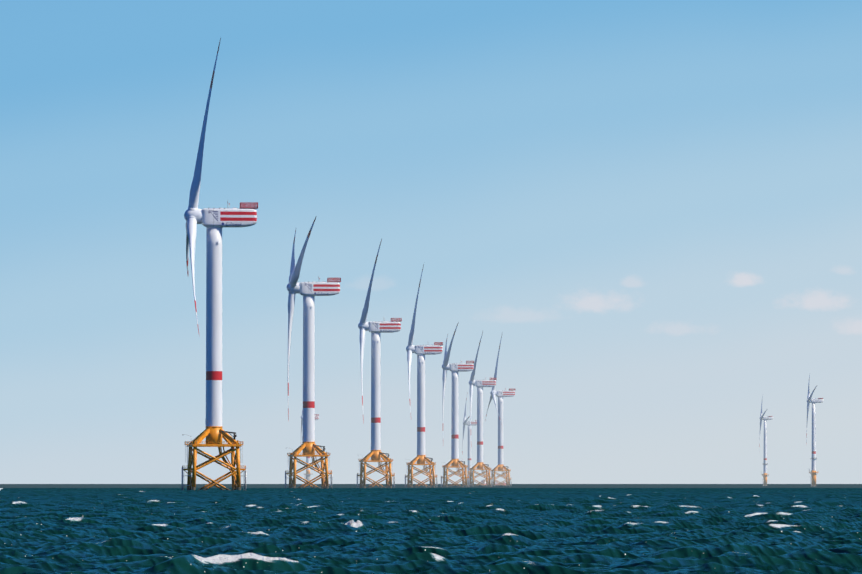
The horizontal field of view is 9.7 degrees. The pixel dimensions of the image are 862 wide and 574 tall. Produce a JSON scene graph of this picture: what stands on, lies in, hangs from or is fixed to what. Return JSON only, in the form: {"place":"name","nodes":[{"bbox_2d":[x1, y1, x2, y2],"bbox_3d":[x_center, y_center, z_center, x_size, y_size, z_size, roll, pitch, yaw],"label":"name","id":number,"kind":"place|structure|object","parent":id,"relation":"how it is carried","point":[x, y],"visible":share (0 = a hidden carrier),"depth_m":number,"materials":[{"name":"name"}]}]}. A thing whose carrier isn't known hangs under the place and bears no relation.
{"place":"outdoors","nodes":[
{"label":"outdoors","id":0,"kind":"place"},
{"bbox_2d":[304,457,312,485],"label":"wind turbine tower","id":1,"kind":"structure","parent":0,"point":[308,474],"depth_m":7116.82,"materials":[{"name":"white metal"}]},
{"bbox_2d":[301,409,318,436],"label":"wind turbine rotor","id":2,"kind":"object","parent":1,"relation":"on","point":[316,417],"visible":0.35,"depth_m":7123.09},
{"bbox_2d":[0,488,861,573],"bbox_3d":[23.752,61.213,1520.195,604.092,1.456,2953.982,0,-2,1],"label":"sea waves","id":3,"kind":"object","parent":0,"point":[444,531],"depth_m":239.55,"materials":[{"name":"liquid"}]},
{"bbox_2d":[0,484,861,487],"bbox_3d":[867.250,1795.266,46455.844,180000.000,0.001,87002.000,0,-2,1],"label":"sea","id":4,"kind":"structure","parent":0,"point":[454,486],"depth_m":4784.48,"materials":[{"name":"liquid"}]},
{"bbox_2d":[181,228,245,489],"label":"turbine tower","id":5,"kind":"structure","parent":4,"relation":"in","point":[214,433],"depth_m":1757.52,"materials":[{"name":"white metal"}]},
{"bbox_2d":[184,38,257,331],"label":"wind turbine rotor","id":6,"kind":"object","parent":5,"relation":"on","point":[243,215],"visible":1,"depth_m":1758.32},
{"bbox_2d":[285,296,331,488],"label":"turbine tower","id":7,"kind":"structure","parent":4,"relation":"in","point":[309,447],"depth_m":2399.89,"materials":[{"name":"white metal"}]},
{"bbox_2d":[287,217,340,420],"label":"wind turbine rotor","id":8,"kind":"object","parent":7,"relation":"on","point":[312,288],"visible":1,"depth_m":2401.05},
{"bbox_2d":[357,333,394,487],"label":"turbine tower","id":9,"kind":"structure","parent":4,"relation":"in","point":[375,454],"depth_m":2985.08,"materials":[{"name":"white metal"}]},
{"bbox_2d":[358,239,401,422],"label":"wind turbine rotor","id":10,"kind":"object","parent":9,"relation":"on","point":[394,325],"visible":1,"depth_m":2985.48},
{"bbox_2d":[405,355,437,486],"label":"turbine tower","id":11,"kind":"structure","parent":4,"relation":"in","point":[421,458],"depth_m":3495.22,"materials":[{"name":"white metal"}]},
{"bbox_2d":[406,265,442,412],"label":"wind turbine rotor","id":12,"kind":"object","parent":11,"relation":"on","point":[434,349],"visible":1,"depth_m":3495.96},
{"bbox_2d":[441,372,468,486],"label":"turbine tower","id":13,"kind":"structure","parent":4,"relation":"in","point":[455,462],"depth_m":4023.56,"materials":[{"name":"white metal"}]},
{"bbox_2d":[442,324,473,415],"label":"wind turbine rotor","id":14,"kind":"object","parent":13,"relation":"on","point":[458,367],"visible":1,"depth_m":4024.61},
{"bbox_2d":[469,387,491,486],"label":"turbine tower","id":15,"kind":"structure","parent":4,"relation":"in","point":[479,464],"depth_m":4669.65,"materials":[{"name":"white metal"}]},
{"bbox_2d":[469,332,496,447],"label":"wind turbine rotor","id":16,"kind":"object","parent":15,"relation":"on","point":[491,382],"visible":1,"depth_m":4670.25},
{"bbox_2d":[493,477,507,484],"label":"ship","id":17,"kind":"object","parent":4,"relation":"on","point":[496,483],"visible":0.38,"depth_m":8987.92,"materials":[{"name":"white metal"}]},
{"bbox_2d":[490,397,511,485],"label":"turbine tower","id":18,"kind":"structure","parent":4,"relation":"in","point":[500,466],"depth_m":5196.63,"materials":[{"name":"white metal"}]},
{"bbox_2d":[485,336,514,423],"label":"wind turbine rotor","id":19,"kind":"object","parent":18,"relation":"on","point":[503,393],"visible":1,"depth_m":5198.47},
{"bbox_2d":[0,0,861,489],"label":"sky","id":20,"kind":"structure","parent":0,"point":[654,207],"materials":[{"name":"blue"}]},
{"bbox_2d":[467,426,472,483],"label":"wind turbine tower","id":21,"kind":"structure","parent":0,"point":[469,448],"depth_m":7751.40,"materials":[{"name":"white metal"}]},
{"bbox_2d":[462,392,476,457],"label":"wind turbine rotor","id":22,"kind":"object","parent":21,"relation":"on","point":[466,422],"visible":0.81,"depth_m":7755.22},
{"bbox_2d":[762,420,767,485],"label":"wind turbine tower","id":23,"kind":"structure","parent":0,"point":[764,474],"depth_m":6051.45,"materials":[{"name":"white metal"}]},
{"bbox_2d":[759,396,772,448],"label":"wind turbine rotor","id":24,"kind":"object","parent":23,"relation":"on","point":[766,418],"visible":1,"depth_m":6053.60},
{"bbox_2d":[809,403,818,486],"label":"wind turbine tower","id":25,"kind":"structure","parent":0,"point":[813,472],"depth_m":4776.80,"materials":[{"name":"white metal"}]},
{"bbox_2d":[806,375,822,443],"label":"wind turbine rotor","id":26,"kind":"object","parent":25,"relation":"on","point":[816,400],"visible":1,"depth_m":4778.79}
]}

